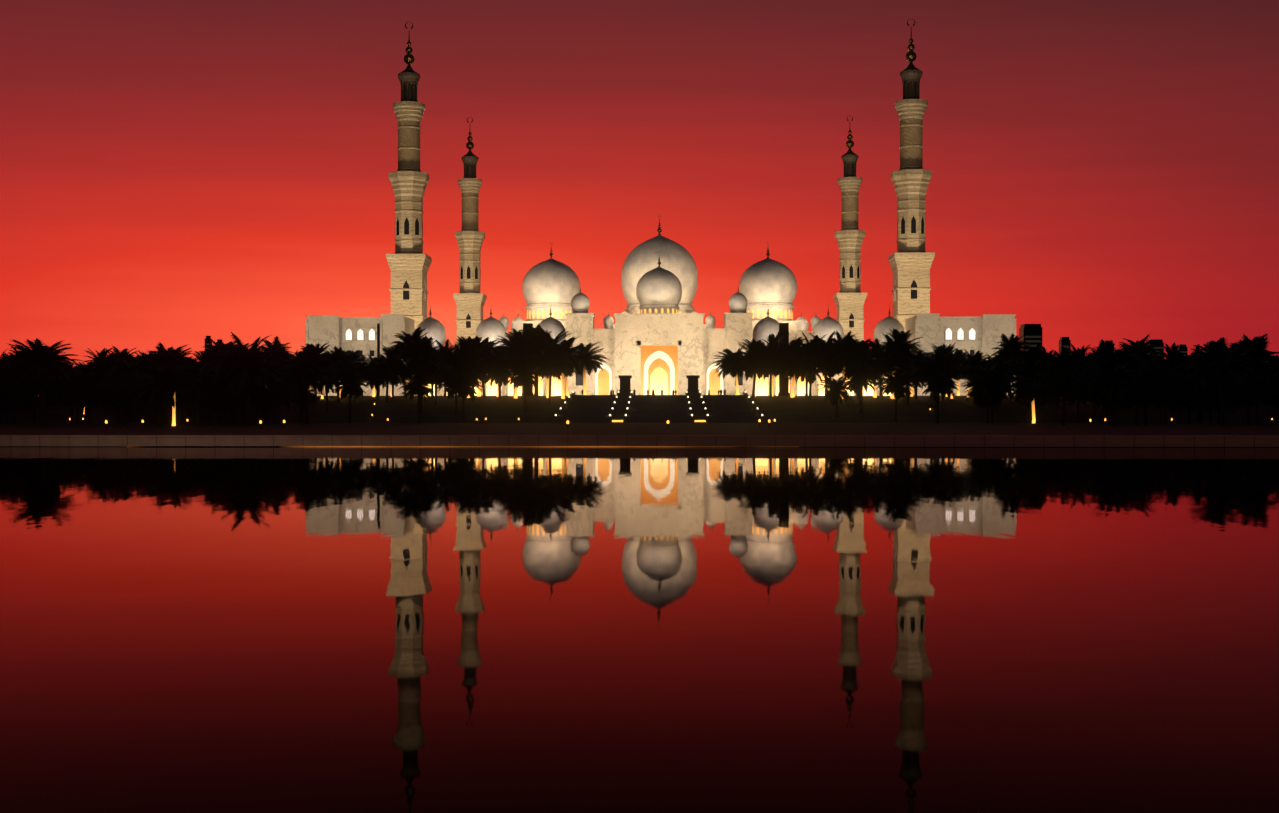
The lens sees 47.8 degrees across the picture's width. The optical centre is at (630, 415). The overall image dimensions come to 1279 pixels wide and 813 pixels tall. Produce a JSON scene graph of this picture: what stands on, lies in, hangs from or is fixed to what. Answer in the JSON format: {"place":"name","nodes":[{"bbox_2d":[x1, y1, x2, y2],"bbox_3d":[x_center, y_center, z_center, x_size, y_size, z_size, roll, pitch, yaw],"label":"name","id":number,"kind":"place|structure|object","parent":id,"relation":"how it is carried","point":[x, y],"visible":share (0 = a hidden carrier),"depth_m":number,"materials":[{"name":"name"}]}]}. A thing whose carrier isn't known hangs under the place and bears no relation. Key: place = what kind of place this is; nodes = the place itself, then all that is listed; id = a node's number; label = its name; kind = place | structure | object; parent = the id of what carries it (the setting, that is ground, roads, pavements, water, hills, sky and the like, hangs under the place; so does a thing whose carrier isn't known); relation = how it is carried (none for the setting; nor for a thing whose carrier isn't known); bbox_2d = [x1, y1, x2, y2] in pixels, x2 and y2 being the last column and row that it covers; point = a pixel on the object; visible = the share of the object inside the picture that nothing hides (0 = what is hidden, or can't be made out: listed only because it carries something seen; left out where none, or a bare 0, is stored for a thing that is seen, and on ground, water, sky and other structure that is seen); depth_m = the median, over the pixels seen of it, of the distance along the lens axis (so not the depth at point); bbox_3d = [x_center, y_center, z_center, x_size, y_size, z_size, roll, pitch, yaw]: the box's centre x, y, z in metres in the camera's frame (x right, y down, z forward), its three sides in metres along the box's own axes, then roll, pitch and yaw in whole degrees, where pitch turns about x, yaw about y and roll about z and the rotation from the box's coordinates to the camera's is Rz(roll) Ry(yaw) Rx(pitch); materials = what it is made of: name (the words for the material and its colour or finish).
{"place":"outdoors","nodes":[
{"label":"outdoors","id":0,"kind":"place"},
{"bbox_2d":[0,447,1278,812],"bbox_3d":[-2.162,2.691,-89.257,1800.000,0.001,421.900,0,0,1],"label":"pool water","id":1,"kind":"structure","parent":0,"point":[638,629],"depth_m":18.08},
{"bbox_2d":[0,396,1278,446],"bbox_3d":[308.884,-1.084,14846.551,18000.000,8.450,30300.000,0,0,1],"label":"garden ground","id":2,"kind":"structure","parent":0,"point":[816,415],"depth_m":323.35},
{"bbox_2d":[0,338,82,425],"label":"palm","id":3,"kind":"object","parent":2,"relation":"on","point":[45,362],"visible":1,"depth_m":222.34,"materials":[{"name":"green"}]},
{"bbox_2d":[76,373,130,423],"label":"broadleaf tree","id":4,"kind":"object","parent":2,"relation":"on","point":[106,403],"visible":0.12,"depth_m":275.19,"materials":[{"name":"green plant"}]},
{"bbox_2d":[82,351,127,373],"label":"palm","id":5,"kind":"object","parent":2,"relation":"on","point":[108,362],"visible":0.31,"depth_m":371.54,"materials":[{"name":"green"}]},
{"bbox_2d":[84,368,150,425],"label":"broadleaf tree","id":6,"kind":"object","parent":2,"relation":"on","point":[103,388],"visible":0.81,"depth_m":240.32,"materials":[{"name":"green plant"}]},
{"bbox_2d":[130,366,189,426],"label":"palm","id":7,"kind":"object","parent":2,"relation":"on","point":[159,385],"visible":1,"depth_m":220.21,"materials":[{"name":"green"}]},
{"bbox_2d":[144,343,194,414],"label":"palm","id":8,"kind":"object","parent":2,"relation":"on","point":[163,358],"visible":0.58,"depth_m":338.77,"materials":[{"name":"green"}]},
{"bbox_2d":[149,356,202,425],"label":"palm","id":9,"kind":"object","parent":2,"relation":"on","point":[173,366],"visible":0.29,"depth_m":234.18,"materials":[{"name":"brown"}]},
{"bbox_2d":[198,339,236,409],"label":"palm","id":10,"kind":"object","parent":2,"relation":"on","point":[219,349],"visible":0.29,"depth_m":348.23,"materials":[{"name":"green"}]},
{"bbox_2d":[210,332,286,425],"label":"palm","id":11,"kind":"object","parent":2,"relation":"on","point":[246,366],"visible":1,"depth_m":237.59,"materials":[{"name":"green"}]},
{"bbox_2d":[259,336,293,359],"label":"palm","id":12,"kind":"object","parent":2,"relation":"on","point":[278,345],"visible":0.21,"depth_m":390.69,"materials":[{"name":"green"}]},
{"bbox_2d":[287,386,321,420],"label":"palm","id":13,"kind":"object","parent":2,"relation":"on","point":[302,403],"visible":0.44,"depth_m":324.05,"materials":[{"name":"green"}]},
{"bbox_2d":[281,345,334,423],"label":"palm","id":14,"kind":"object","parent":2,"relation":"on","point":[306,368],"visible":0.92,"depth_m":272.30,"materials":[{"name":"green"}]},
{"bbox_2d":[309,356,343,411],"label":"palm","id":15,"kind":"object","parent":2,"relation":"on","point":[327,384],"visible":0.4,"depth_m":345.69,"materials":[{"name":"green"}]},
{"bbox_2d":[322,347,361,402],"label":"palm","id":16,"kind":"object","parent":2,"relation":"on","point":[339,357],"visible":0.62,"depth_m":371.70,"materials":[{"name":"green"}]},
{"bbox_2d":[329,368,368,422],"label":"palm","id":17,"kind":"object","parent":2,"relation":"on","point":[349,383],"visible":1,"depth_m":316.46,"materials":[{"name":"green"}]},
{"bbox_2d":[344,350,372,398],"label":"palm","id":18,"kind":"object","parent":2,"relation":"on","point":[358,358],"visible":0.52,"depth_m":382.99,"materials":[{"name":"green"}]},
{"bbox_2d":[306,314,414,395],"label":"wing","id":19,"kind":"structure","parent":2,"relation":"on","point":[352,333],"depth_m":397.67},
{"bbox_2d":[360,364,395,398],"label":"palm","id":20,"kind":"object","parent":2,"relation":"on","point":[377,382],"visible":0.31,"depth_m":382.07,"materials":[{"name":"green"}]},
{"bbox_2d":[369,352,408,401],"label":"palm","id":21,"kind":"object","parent":2,"relation":"on","point":[387,367],"visible":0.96,"depth_m":372.30,"materials":[{"name":"green"}]},
{"bbox_2d":[386,22,431,328],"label":"minaret","id":22,"kind":"object","parent":2,"relation":"on","point":[409,262],"visible":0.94,"depth_m":417.70,"materials":[{"name":"stone"}]},
{"bbox_2d":[388,327,431,398],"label":"palm","id":23,"kind":"object","parent":2,"relation":"on","point":[415,337],"visible":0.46,"depth_m":381.94,"materials":[{"name":"green"}]},
{"bbox_2d":[399,371,438,422],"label":"palm","id":24,"kind":"object","parent":2,"relation":"on","point":[418,387],"visible":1,"depth_m":308.03,"materials":[{"name":"green"}]},
{"bbox_2d":[399,339,443,413],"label":"palm","id":25,"kind":"object","parent":2,"relation":"on","point":[422,361],"visible":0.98,"depth_m":339.42,"materials":[{"name":"green"}]},
{"bbox_2d":[424,353,452,404],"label":"palm","id":26,"kind":"object","parent":2,"relation":"on","point":[441,363],"visible":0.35,"depth_m":365.75,"materials":[{"name":"green"}]},
{"bbox_2d":[436,345,471,398],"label":"palm","id":27,"kind":"object","parent":2,"relation":"on","point":[449,356],"visible":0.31,"depth_m":382.10,"materials":[{"name":"green"}]},
{"bbox_2d":[433,362,475,414],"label":"palm","id":28,"kind":"object","parent":2,"relation":"on","point":[460,374],"visible":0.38,"depth_m":338.08,"materials":[{"name":"green"}]},
{"bbox_2d":[443,370,485,419],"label":"palm","id":29,"kind":"object","parent":2,"relation":"on","point":[464,389],"visible":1,"depth_m":325.84,"materials":[{"name":"green"}]},
{"bbox_2d":[453,117,486,344],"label":"minaret","id":30,"kind":"object","parent":2,"relation":"on","point":[469,298],"visible":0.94,"depth_m":552.59,"materials":[{"name":"stone"}]},
{"bbox_2d":[451,336,488,397],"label":"palm","id":31,"kind":"object","parent":2,"relation":"on","point":[466,349],"visible":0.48,"depth_m":384.73,"materials":[{"name":"brown"}]},
{"bbox_2d":[459,358,489,400],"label":"palm","id":32,"kind":"object","parent":2,"relation":"on","point":[473,366],"visible":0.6,"depth_m":373.87,"materials":[{"name":"green"}]},
{"bbox_2d":[458,336,498,395],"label":"palm","id":33,"kind":"object","parent":2,"relation":"on","point":[487,342],"visible":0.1,"depth_m":389.43,"materials":[{"name":"brown"}]},
{"bbox_2d":[465,346,498,397],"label":"palm","id":34,"kind":"object","parent":2,"relation":"on","point":[479,355],"visible":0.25,"depth_m":384.70,"materials":[{"name":"green"}]},
{"bbox_2d":[416,349,565,395],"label":"arcade","id":35,"kind":"object","parent":2,"relation":"on","point":[507,390],"visible":0.1,"depth_m":418.31,"materials":[{"name":"stone"}]},
{"bbox_2d":[416,305,445,348],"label":"arcade dome","id":36,"kind":"structure","parent":35,"relation":"on","point":[435,329],"depth_m":414.37,"materials":[{"name":"stone"}]},
{"bbox_2d":[475,304,505,346],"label":"arcade dome","id":37,"kind":"structure","parent":35,"relation":"on","point":[491,327],"depth_m":413.82,"materials":[{"name":"stone"}]},
{"bbox_2d":[539,306,565,344],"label":"arcade dome","id":38,"kind":"structure","parent":35,"relation":"on","point":[553,325],"depth_m":413.71,"materials":[{"name":"stone"}]},
{"bbox_2d":[480,355,513,398],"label":"palm","id":39,"kind":"object","parent":2,"relation":"on","point":[497,366],"visible":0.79,"depth_m":381.32,"materials":[{"name":"green"}]},
{"bbox_2d":[492,327,538,397],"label":"palm","id":40,"kind":"object","parent":2,"relation":"on","point":[518,343],"visible":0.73,"depth_m":382.23,"materials":[{"name":"brown"}]},
{"bbox_2d":[502,359,542,411],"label":"palm","id":41,"kind":"object","parent":2,"relation":"on","point":[524,377],"visible":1,"depth_m":343.94,"materials":[{"name":"green"}]},
{"bbox_2d":[526,328,574,397],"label":"palm","id":42,"kind":"object","parent":2,"relation":"on","point":[544,336],"visible":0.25,"depth_m":384.35,"materials":[{"name":"brown"}]},
{"bbox_2d":[531,346,572,404],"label":"palm","id":43,"kind":"object","parent":2,"relation":"on","point":[551,366],"visible":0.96,"depth_m":363.31,"materials":[{"name":"green"}]},
{"bbox_2d":[542,336,585,398],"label":"palm","id":44,"kind":"object","parent":2,"relation":"on","point":[565,346],"visible":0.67,"depth_m":380.81,"materials":[{"name":"brown"}]},
{"bbox_2d":[572,342,608,394],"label":"palm","id":45,"kind":"object","parent":2,"relation":"on","point":[589,358],"visible":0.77,"depth_m":390.96,"materials":[{"name":"brown"}]},
{"bbox_2d":[0,435,1278,446],"bbox_3d":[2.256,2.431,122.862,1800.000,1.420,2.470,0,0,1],"label":"retaining wall","id":46,"kind":"structure","parent":2,"relation":"on","point":[747,440],"depth_m":121.84,"materials":[{"name":"stone"}]},
{"bbox_2d":[127,446,798,446],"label":"pool edge light strip","id":47,"kind":"object","parent":46,"relation":"attached to","point":[462,446],"visible":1,"depth_m":121.93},
{"bbox_2d":[504,321,812,345],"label":"prayer hall","id":48,"kind":"structure","parent":2,"relation":"on","point":[794,332],"depth_m":557.55,"materials":[{"name":"stone"}]},
{"bbox_2d":[522,242,579,320],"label":"dome","id":49,"kind":"structure","parent":48,"relation":"on","point":[552,283],"depth_m":564.70,"materials":[{"name":"stone"}]},
{"bbox_2d":[621,216,697,312],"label":"dome","id":50,"kind":"structure","parent":48,"relation":"on","point":[676,259],"depth_m":570.73,"materials":[{"name":"stone"}]},
{"bbox_2d":[739,248,796,320],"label":"dome","id":51,"kind":"structure","parent":48,"relation":"on","point":[771,283],"depth_m":562.98,"materials":[{"name":"stone"}]},
{"bbox_2d":[565,313,752,395],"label":"facade","id":52,"kind":"structure","parent":2,"relation":"on","point":[667,353],"depth_m":402.92,"materials":[{"name":"stone"}]},
{"bbox_2d":[571,288,589,312],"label":"dome","id":53,"kind":"structure","parent":52,"relation":"on","point":[580,302],"depth_m":405.46,"materials":[{"name":"stone"}]},
{"bbox_2d":[636,257,681,312],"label":"dome","id":54,"kind":"structure","parent":52,"relation":"on","point":[658,289],"depth_m":408.19,"materials":[{"name":"stone"}]},
{"bbox_2d":[729,290,747,312],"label":"dome","id":55,"kind":"structure","parent":52,"relation":"on","point":[738,302],"depth_m":404.55,"materials":[{"name":"stone"}]},
{"bbox_2d":[553,392,765,422],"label":"staircase","id":56,"kind":"structure","parent":2,"relation":"on","point":[658,408],"depth_m":340.84,"materials":[{"name":"stone"}]},
{"bbox_2d":[69,403,1272,428],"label":"ground lights","id":57,"kind":"object","parent":2,"relation":"on","point":[260,421],"visible":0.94,"depth_m":237.70,"materials":[{"name":"yellow glowing lamp light"}]},
{"bbox_2d":[709,345,752,394],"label":"palm","id":58,"kind":"object","parent":2,"relation":"on","point":[728,365],"visible":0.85,"depth_m":385.24,"materials":[{"name":"brown"}]},
{"bbox_2d":[731,343,778,397],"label":"palm","id":59,"kind":"object","parent":2,"relation":"on","point":[757,370],"visible":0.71,"depth_m":382.09,"materials":[{"name":"green"}]},
{"bbox_2d":[737,338,777,396],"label":"palm","id":60,"kind":"object","parent":2,"relation":"on","point":[752,343],"visible":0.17,"depth_m":384.73,"materials":[{"name":"brown"}]},
{"bbox_2d":[751,339,790,398],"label":"palm","id":61,"kind":"object","parent":2,"relation":"on","point":[770,357],"visible":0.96,"depth_m":380.57,"materials":[{"name":"green"}]},
{"bbox_2d":[778,323,789,395],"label":"light pylon","id":62,"kind":"object","parent":2,"relation":"on","point":[783,381],"visible":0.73,"depth_m":395.72,"materials":[{"name":"black"}]},
{"bbox_2d":[775,337,811,396],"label":"palm","id":63,"kind":"object","parent":2,"relation":"on","point":[795,343],"visible":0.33,"depth_m":384.54,"materials":[{"name":"brown"}]},
{"bbox_2d":[779,346,813,396],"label":"palm","id":64,"kind":"object","parent":2,"relation":"on","point":[797,372],"visible":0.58,"depth_m":384.09,"materials":[{"name":"brown"}]},
{"bbox_2d":[790,331,833,397],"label":"palm","id":65,"kind":"object","parent":2,"relation":"on","point":[809,351],"visible":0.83,"depth_m":381.42,"materials":[{"name":"green"}]},
{"bbox_2d":[752,371,896,395],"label":"arcade","id":66,"kind":"object","parent":2,"relation":"on","point":[762,387],"visible":0.04,"depth_m":416.55,"materials":[{"name":"stone"}]},
{"bbox_2d":[753,304,778,346],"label":"arcade dome","id":67,"kind":"structure","parent":66,"relation":"on","point":[764,328],"depth_m":412.11,"materials":[{"name":"stone"}]},
{"bbox_2d":[812,309,843,341],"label":"arcade dome","id":68,"kind":"structure","parent":66,"relation":"on","point":[828,325],"depth_m":411.91,"materials":[{"name":"stone"}]},
{"bbox_2d":[874,304,904,343],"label":"arcade dome","id":69,"kind":"structure","parent":66,"relation":"on","point":[884,325],"depth_m":411.86,"materials":[{"name":"stone"}]},
{"bbox_2d":[811,344,846,396],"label":"palm","id":70,"kind":"object","parent":2,"relation":"on","point":[831,370],"visible":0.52,"depth_m":380.74,"materials":[{"name":"green"}]},
{"bbox_2d":[816,376,854,416],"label":"palm","id":71,"kind":"object","parent":2,"relation":"on","point":[837,389],"visible":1,"depth_m":331.18,"materials":[{"name":"black"}]},
{"bbox_2d":[826,338,860,398],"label":"palm","id":72,"kind":"object","parent":2,"relation":"on","point":[840,349],"visible":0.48,"depth_m":379.17,"materials":[{"name":"brown"}]},
{"bbox_2d":[833,117,866,340],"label":"minaret","id":73,"kind":"object","parent":2,"relation":"on","point":[849,298],"visible":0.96,"depth_m":549.62,"materials":[{"name":"stone"}]},
{"bbox_2d":[834,337,881,397],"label":"palm","id":74,"kind":"object","parent":2,"relation":"on","point":[866,344],"visible":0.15,"depth_m":380.25,"materials":[{"name":"black"}]},
{"bbox_2d":[837,348,885,413],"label":"palm","id":75,"kind":"object","parent":2,"relation":"on","point":[859,368],"visible":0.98,"depth_m":336.67,"materials":[{"name":"black"}]},
{"bbox_2d":[843,370,880,404],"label":"palm","id":76,"kind":"object","parent":2,"relation":"on","point":[855,387],"visible":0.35,"depth_m":361.26,"materials":[{"name":"black"}]},
{"bbox_2d":[872,333,916,398],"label":"palm","id":77,"kind":"object","parent":2,"relation":"on","point":[892,355],"visible":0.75,"depth_m":379.37,"materials":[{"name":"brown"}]},
{"bbox_2d":[874,368,919,421],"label":"palm","id":78,"kind":"object","parent":2,"relation":"on","point":[895,386],"visible":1,"depth_m":318.75,"materials":[{"name":"black"}]},
{"bbox_2d":[880,328,922,352],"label":"palm","id":79,"kind":"object","parent":2,"relation":"on","point":[895,334],"visible":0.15,"depth_m":388.28,"materials":[{"name":"plant"}]},
{"bbox_2d":[891,359,926,404],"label":"palm","id":80,"kind":"object","parent":2,"relation":"on","point":[910,367],"visible":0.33,"depth_m":360.40,"materials":[{"name":"black"}]},
{"bbox_2d":[888,19,934,393],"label":"minaret","id":81,"kind":"object","parent":2,"relation":"on","point":[910,261],"visible":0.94,"depth_m":414.59,"materials":[{"name":"stone"}]},
{"bbox_2d":[910,349,966,423],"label":"palm","id":82,"kind":"object","parent":2,"relation":"on","point":[939,370],"visible":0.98,"depth_m":290.64,"materials":[{"name":"black"}]},
{"bbox_2d":[918,371,959,422],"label":"palm","id":83,"kind":"object","parent":2,"relation":"on","point":[942,392],"visible":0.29,"depth_m":294.41,"materials":[{"name":"black"}]},
{"bbox_2d":[928,342,963,399],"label":"palm","id":84,"kind":"object","parent":2,"relation":"on","point":[943,352],"visible":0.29,"depth_m":374.38,"materials":[{"name":"black"}]},
{"bbox_2d":[905,313,1015,395],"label":"wing","id":85,"kind":"structure","parent":2,"relation":"on","point":[973,335],"depth_m":394.19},
{"bbox_2d":[960,354,994,379],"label":"palm","id":86,"kind":"object","parent":2,"relation":"on","point":[973,362],"visible":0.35,"depth_m":367.57,"materials":[{"name":"black"}]},
{"bbox_2d":[960,369,1012,422],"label":"palm","id":87,"kind":"object","parent":2,"relation":"on","point":[984,382],"visible":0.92,"depth_m":297.77,"materials":[{"name":"black"}]},
{"bbox_2d":[962,364,1015,422],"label":"palm","id":88,"kind":"object","parent":2,"relation":"on","point":[1004,387],"visible":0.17,"depth_m":301.24,"materials":[{"name":"black"}]},
{"bbox_2d":[991,333,1032,395],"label":"palm","id":89,"kind":"object","parent":2,"relation":"on","point":[1010,344],"visible":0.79,"depth_m":387.66,"materials":[{"name":"black"}]},
{"bbox_2d":[1008,365,1056,422],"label":"palm","id":90,"kind":"object","parent":2,"relation":"on","point":[1019,398],"visible":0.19,"depth_m":299.74,"materials":[{"name":"brown"}]},
{"bbox_2d":[1010,354,1060,413],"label":"palm","id":91,"kind":"object","parent":2,"relation":"on","point":[1028,364],"visible":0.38,"depth_m":337.86,"materials":[{"name":"black"}]},
{"bbox_2d":[1011,370,1061,423],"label":"broadleaf tree","id":92,"kind":"object","parent":2,"relation":"on","point":[1030,393],"visible":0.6,"depth_m":288.16,"materials":[{"name":"black plant"}]},
{"bbox_2d":[1061,343,1097,373],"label":"palm","id":93,"kind":"object","parent":2,"relation":"on","point":[1078,356],"visible":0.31,"depth_m":368.44,"materials":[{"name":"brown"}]},
{"bbox_2d":[1087,339,1121,363],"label":"palm","id":94,"kind":"object","parent":2,"relation":"on","point":[1102,345],"visible":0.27,"depth_m":378.05,"materials":[{"name":"black"}]},
{"bbox_2d":[1082,346,1148,424],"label":"palm","id":95,"kind":"object","parent":2,"relation":"on","point":[1116,358],"visible":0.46,"depth_m":250.39,"materials":[{"name":"black"}]},
{"bbox_2d":[1119,334,1162,357],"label":"palm","id":96,"kind":"object","parent":2,"relation":"on","point":[1140,347],"visible":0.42,"depth_m":385.89,"materials":[{"name":"black"}]},
{"bbox_2d":[1158,342,1187,361],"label":"palm","id":97,"kind":"object","parent":2,"relation":"on","point":[1172,351],"visible":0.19,"depth_m":386.87,"materials":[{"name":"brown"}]},
{"bbox_2d":[1184,337,1254,426],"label":"palm","id":98,"kind":"object","parent":2,"relation":"on","point":[1220,363],"visible":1,"depth_m":213.32,"materials":[{"name":"green"}]},
{"bbox_2d":[1226,334,1278,424],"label":"palm","id":99,"kind":"object","parent":2,"relation":"on","point":[1256,347],"visible":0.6,"depth_m":253.74,"materials":[{"name":"black"}]},
{"bbox_2d":[0,0,1278,395],"label":"sky","id":100,"kind":"structure","parent":0,"point":[175,173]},
{"bbox_2d":[1019,324,1041,351],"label":"distant tower","id":101,"kind":"structure","parent":0,"point":[1032,333],"depth_m":1292.58,"materials":[{"name":"grey"}]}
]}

